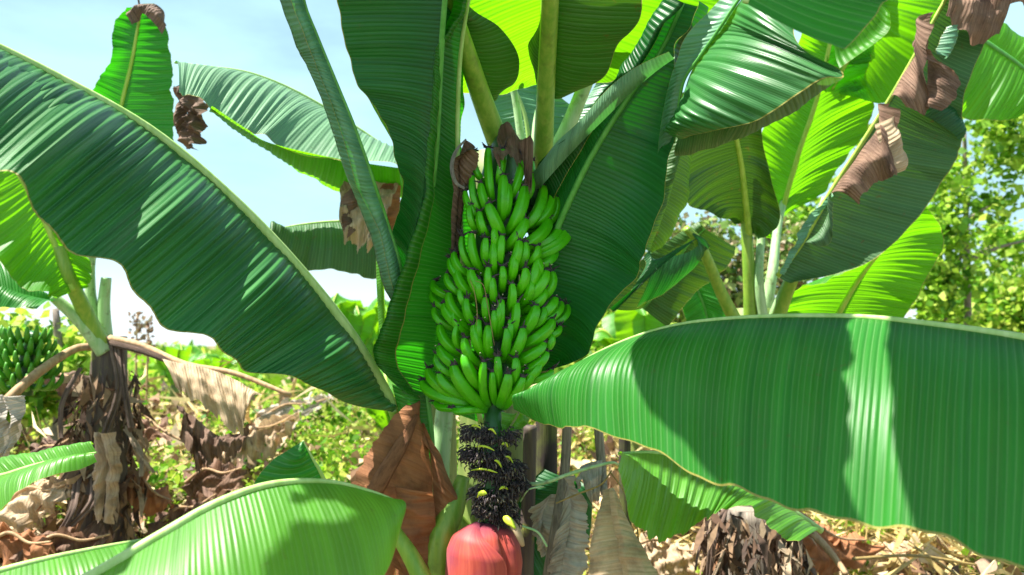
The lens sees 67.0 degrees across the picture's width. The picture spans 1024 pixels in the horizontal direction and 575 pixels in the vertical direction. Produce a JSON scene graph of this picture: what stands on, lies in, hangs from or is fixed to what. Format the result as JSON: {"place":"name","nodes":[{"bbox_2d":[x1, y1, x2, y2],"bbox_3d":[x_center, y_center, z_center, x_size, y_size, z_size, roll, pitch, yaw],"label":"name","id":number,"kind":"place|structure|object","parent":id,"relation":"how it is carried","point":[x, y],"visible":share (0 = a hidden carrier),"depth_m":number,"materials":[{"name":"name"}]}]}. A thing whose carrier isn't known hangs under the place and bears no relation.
{"place":"outdoors","nodes":[
{"label":"outdoors","id":0,"kind":"place"},
{"bbox_2d":[0,0,1023,345],"label":"sky","id":1,"kind":"structure","parent":0,"point":[73,38],"materials":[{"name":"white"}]},
{"bbox_2d":[3,346,1023,574],"bbox_3d":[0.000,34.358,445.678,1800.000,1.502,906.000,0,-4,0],"label":"ground","id":2,"kind":"structure","parent":0,"point":[211,347],"depth_m":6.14,"materials":[{"name":"beige plant"}]},
{"bbox_2d":[0,300,90,446],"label":"shrub","id":3,"kind":"object","parent":2,"relation":"on","point":[66,337],"visible":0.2,"depth_m":4.91,"materials":[{"name":"green plant"}]},
{"bbox_2d":[0,441,96,509],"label":"banana plant","id":4,"kind":"object","parent":2,"relation":"on","point":[18,472],"visible":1,"depth_m":1.83,"materials":[{"name":"green plant"}]},
{"bbox_2d":[29,430,82,484],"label":"dry leaf","id":5,"kind":"object","parent":2,"relation":"on","point":[47,442],"visible":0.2,"depth_m":3.61,"materials":[{"name":"brown plant"}]},
{"bbox_2d":[44,371,88,421],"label":"dry leaf","id":6,"kind":"object","parent":2,"relation":"on","point":[60,389],"visible":0.12,"depth_m":3.62,"materials":[{"name":"brown plant"}]},
{"bbox_2d":[127,311,145,407],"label":"seed stalk","id":7,"kind":"object","parent":2,"relation":"on","point":[138,326],"visible":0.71,"depth_m":5.98,"materials":[{"name":"brown plant"}]},
{"bbox_2d":[0,0,291,544],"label":"banana plant","id":8,"kind":"object","parent":2,"relation":"on","point":[37,259],"visible":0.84,"depth_m":3.02,"materials":[{"name":"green plant"}]},
{"bbox_2d":[127,370,132,517],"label":"fallen stalk","id":9,"kind":"object","parent":8,"relation":"on","point":[131,447],"visible":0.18,"depth_m":3.28,"materials":[{"name":"brown plant"}]},
{"bbox_2d":[126,467,173,516],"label":"dry leaf","id":10,"kind":"object","parent":8,"relation":"attached to","point":[158,500],"visible":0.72,"depth_m":3.19,"materials":[{"name":"brown plant"}]},
{"bbox_2d":[135,404,181,441],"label":"fallen stalk","id":11,"kind":"object","parent":8,"relation":"on","point":[151,421],"visible":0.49,"depth_m":3.30,"materials":[{"name":"beige plant"}]},
{"bbox_2d":[139,315,157,406],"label":"seed stalk","id":12,"kind":"object","parent":2,"relation":"on","point":[148,331],"visible":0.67,"depth_m":6.28,"materials":[{"name":"brown plant"}]},
{"bbox_2d":[133,343,221,424],"bbox_3d":[-3.244,0.925,7.447,0.732,0.789,0.811,-3,-5,37],"label":"young banana plant","id":13,"kind":"object","parent":2,"relation":"on","point":[179,351],"visible":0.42,"depth_m":7.41,"materials":[{"name":"green plant"}]},
{"bbox_2d":[0,440,405,574],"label":"banana plant","id":14,"kind":"object","parent":2,"relation":"on","point":[293,511],"visible":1,"depth_m":1.27,"materials":[{"name":"green plant"}]},
{"bbox_2d":[87,350,331,412],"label":"distant undergrowth","id":15,"kind":"object","parent":2,"relation":"on","point":[140,372],"visible":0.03,"depth_m":9.19,"materials":[{"name":"green plant"}]},
{"bbox_2d":[185,345,237,374],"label":"young banana plant","id":16,"kind":"object","parent":2,"relation":"on","point":[208,361],"visible":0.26,"depth_m":8.87,"materials":[{"name":"green plant"}]},
{"bbox_2d":[181,456,246,501],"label":"dry leaf","id":17,"kind":"object","parent":2,"relation":"on","point":[218,477],"visible":0.88,"depth_m":3.60,"materials":[{"name":"brown plant"}]},
{"bbox_2d":[249,391,333,439],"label":"dry leaf","id":18,"kind":"object","parent":2,"relation":"on","point":[285,406],"visible":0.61,"depth_m":5.00,"materials":[{"name":"beige plant"}]},
{"bbox_2d":[174,61,456,484],"bbox_3d":[-0.649,0.428,2.845,1.264,2.507,0.569,3,-5,-37],"label":"banana plant","id":19,"kind":"object","parent":2,"relation":"on","point":[292,124],"visible":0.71,"depth_m":2.82,"materials":[{"name":"green plant"}]},
{"bbox_2d":[86,338,566,414],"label":"scrub","id":20,"kind":"object","parent":2,"relation":"on","point":[275,379],"visible":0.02,"depth_m":11.36,"materials":[{"name":"green plant"}]},
{"bbox_2d":[331,293,388,438],"bbox_3d":[-1.422,0.708,6.506,0.758,1.415,0.788,-2,-5,28],"label":"young banana plant","id":21,"kind":"object","parent":2,"relation":"on","point":[361,319],"visible":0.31,"depth_m":6.36,"materials":[{"name":"green plant"}]},
{"bbox_2d":[333,370,395,430],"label":"young banana plant","id":22,"kind":"object","parent":2,"relation":"on","point":[385,421],"visible":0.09,"depth_m":4.86,"materials":[{"name":"green plant"}]},
{"bbox_2d":[363,301,389,360],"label":"young banana plant","id":23,"kind":"object","parent":2,"relation":"on","point":[371,341],"visible":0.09,"depth_m":8.37,"materials":[{"name":"green plant"}]},
{"bbox_2d":[0,0,890,574],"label":"banana plant","id":24,"kind":"object","parent":2,"relation":"on","point":[492,310],"visible":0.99,"depth_m":1.95,"materials":[{"name":"green plant"}]},
{"bbox_2d":[520,461,638,546],"bbox_3d":[0.169,0.548,1.967,0.304,0.215,0.077,0,-4,6],"label":"vine","id":25,"kind":"object","parent":24,"relation":"attached to","point":[548,481],"visible":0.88,"depth_m":1.95,"materials":[{"name":"plant"}]},
{"bbox_2d":[0,374,933,574],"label":"climbing weeds","id":26,"kind":"object","parent":2,"relation":"on","point":[331,424],"visible":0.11,"depth_m":4.34,"materials":[{"name":"green plant"}]},
{"bbox_2d":[12,367,979,574],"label":"dry twigs","id":27,"kind":"object","parent":2,"relation":"on","point":[175,416],"visible":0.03,"depth_m":5.63,"materials":[{"name":"plant"}]},
{"bbox_2d":[0,416,1023,574],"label":"dead leaf heap","id":28,"kind":"object","parent":2,"relation":"on","point":[53,523],"visible":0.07,"depth_m":4.00,"materials":[{"name":"brown plant"}]},
{"bbox_2d":[0,521,55,566],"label":"dry leaf","id":29,"kind":"object","parent":28,"relation":"on","point":[29,543],"visible":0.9,"depth_m":2.81,"materials":[{"name":"brown plant"}]},
{"bbox_2d":[0,473,71,532],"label":"dry leaf","id":30,"kind":"object","parent":28,"relation":"on","point":[17,512],"visible":0.77,"depth_m":3.07,"materials":[{"name":"beige plant"}]},
{"bbox_2d":[4,518,114,562],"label":"dry leaf","id":31,"kind":"object","parent":28,"relation":"on","point":[63,539],"visible":0.52,"depth_m":2.92,"materials":[{"name":"brown plant"}]},
{"bbox_2d":[133,416,171,455],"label":"dry leaf","id":32,"kind":"object","parent":28,"relation":"on","point":[152,433],"visible":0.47,"depth_m":3.51,"materials":[{"name":"brown plant"}]},
{"bbox_2d":[147,486,216,535],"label":"dry leaf","id":33,"kind":"object","parent":28,"relation":"on","point":[176,512],"visible":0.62,"depth_m":3.30,"materials":[{"name":"brown plant"}]},
{"bbox_2d":[218,408,299,465],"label":"dry leaf","id":34,"kind":"object","parent":28,"relation":"on","point":[269,437],"visible":0.69,"depth_m":4.19,"materials":[{"name":"beige plant"}]},
{"bbox_2d":[802,521,885,574],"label":"dry leaf","id":35,"kind":"object","parent":28,"relation":"on","point":[845,548],"visible":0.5,"depth_m":3.42,"materials":[{"name":"brown plant"}]},
{"bbox_2d":[850,534,923,574],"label":"dry leaf","id":36,"kind":"object","parent":28,"relation":"on","point":[906,547],"visible":0.37,"depth_m":3.60,"materials":[{"name":"beige plant"}]},
{"bbox_2d":[4,378,1023,574],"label":"undergrowth","id":37,"kind":"object","parent":2,"relation":"on","point":[590,433],"visible":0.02,"depth_m":5.52,"materials":[{"name":"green plant"}]},
{"bbox_2d":[553,309,679,374],"bbox_3d":[0.999,0.634,6.940,1.561,1.431,1.852,-2,-5,26],"label":"shrub","id":38,"kind":"object","parent":2,"relation":"on","point":[595,346],"visible":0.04,"depth_m":6.72,"materials":[{"name":"green plant"}]},
{"bbox_2d":[593,309,674,450],"bbox_3d":[0.897,0.718,5.512,0.818,1.415,0.760,-3,-5,35],"label":"young banana plant","id":39,"kind":"object","parent":2,"relation":"on","point":[618,325],"visible":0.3,"depth_m":5.33,"materials":[{"name":"green plant"}]},
{"bbox_2d":[639,533,702,574],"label":"dry leaf","id":40,"kind":"object","parent":2,"relation":"on","point":[665,560],"visible":0.65,"depth_m":3.38,"materials":[{"name":"beige plant"}]},
{"bbox_2d":[643,209,826,322],"bbox_3d":[1.588,0.292,6.019,1.723,2.270,1.563,3,-5,-34],"label":"shrub","id":41,"kind":"object","parent":2,"relation":"on","point":[731,275],"visible":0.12,"depth_m":5.90,"materials":[{"name":"green plant"}]},
{"bbox_2d":[692,505,816,574],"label":"dead banana stem","id":42,"kind":"object","parent":2,"relation":"on","point":[739,540],"visible":0.88,"depth_m":2.76,"materials":[{"name":"brown plant"}]},
{"bbox_2d":[512,313,1023,568],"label":"banana leaf","id":43,"kind":"object","parent":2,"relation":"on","point":[777,422],"visible":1,"depth_m":1.27,"materials":[{"name":"green plant"}]},
{"bbox_2d":[608,0,1023,325],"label":"banana plant","id":44,"kind":"object","parent":2,"relation":"on","point":[929,74],"visible":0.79,"depth_m":2.97,"materials":[{"name":"green plant"}]},
{"bbox_2d":[808,531,848,574],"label":"fallen stalk","id":45,"kind":"object","parent":2,"relation":"on","point":[821,542],"visible":0.9,"depth_m":3.18,"materials":[{"name":"beige plant"}]},
{"bbox_2d":[781,123,943,248],"bbox_3d":[3.463,-0.226,7.898,2.002,3.726,1.358,2,-5,-21],"label":"shrub","id":46,"kind":"object","parent":2,"relation":"on","point":[798,213],"visible":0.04,"depth_m":7.88,"materials":[{"name":"green plant"}]},
{"bbox_2d":[852,554,976,565],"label":"fallen stalk","id":47,"kind":"object","parent":2,"relation":"on","point":[904,555],"visible":1,"depth_m":3.10,"materials":[{"name":"plant"}]},
{"bbox_2d":[908,542,957,574],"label":"fallen stalk","id":48,"kind":"object","parent":2,"relation":"on","point":[935,560],"visible":0.84,"depth_m":3.29,"materials":[{"name":"plant"}]},
{"bbox_2d":[907,114,1023,327],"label":"tree","id":49,"kind":"object","parent":2,"relation":"on","point":[945,279],"visible":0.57,"depth_m":6.29,"materials":[{"name":"green plant"}]},
{"bbox_2d":[915,244,1023,332],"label":"shrub","id":50,"kind":"object","parent":2,"relation":"on","point":[1009,312],"visible":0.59,"depth_m":9.17,"materials":[{"name":"green plant"}]},
{"bbox_2d":[963,209,1023,293],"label":"shrub","id":51,"kind":"object","parent":2,"relation":"on","point":[1001,234],"visible":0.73,"depth_m":7.95,"materials":[{"name":"green plant"}]}
]}

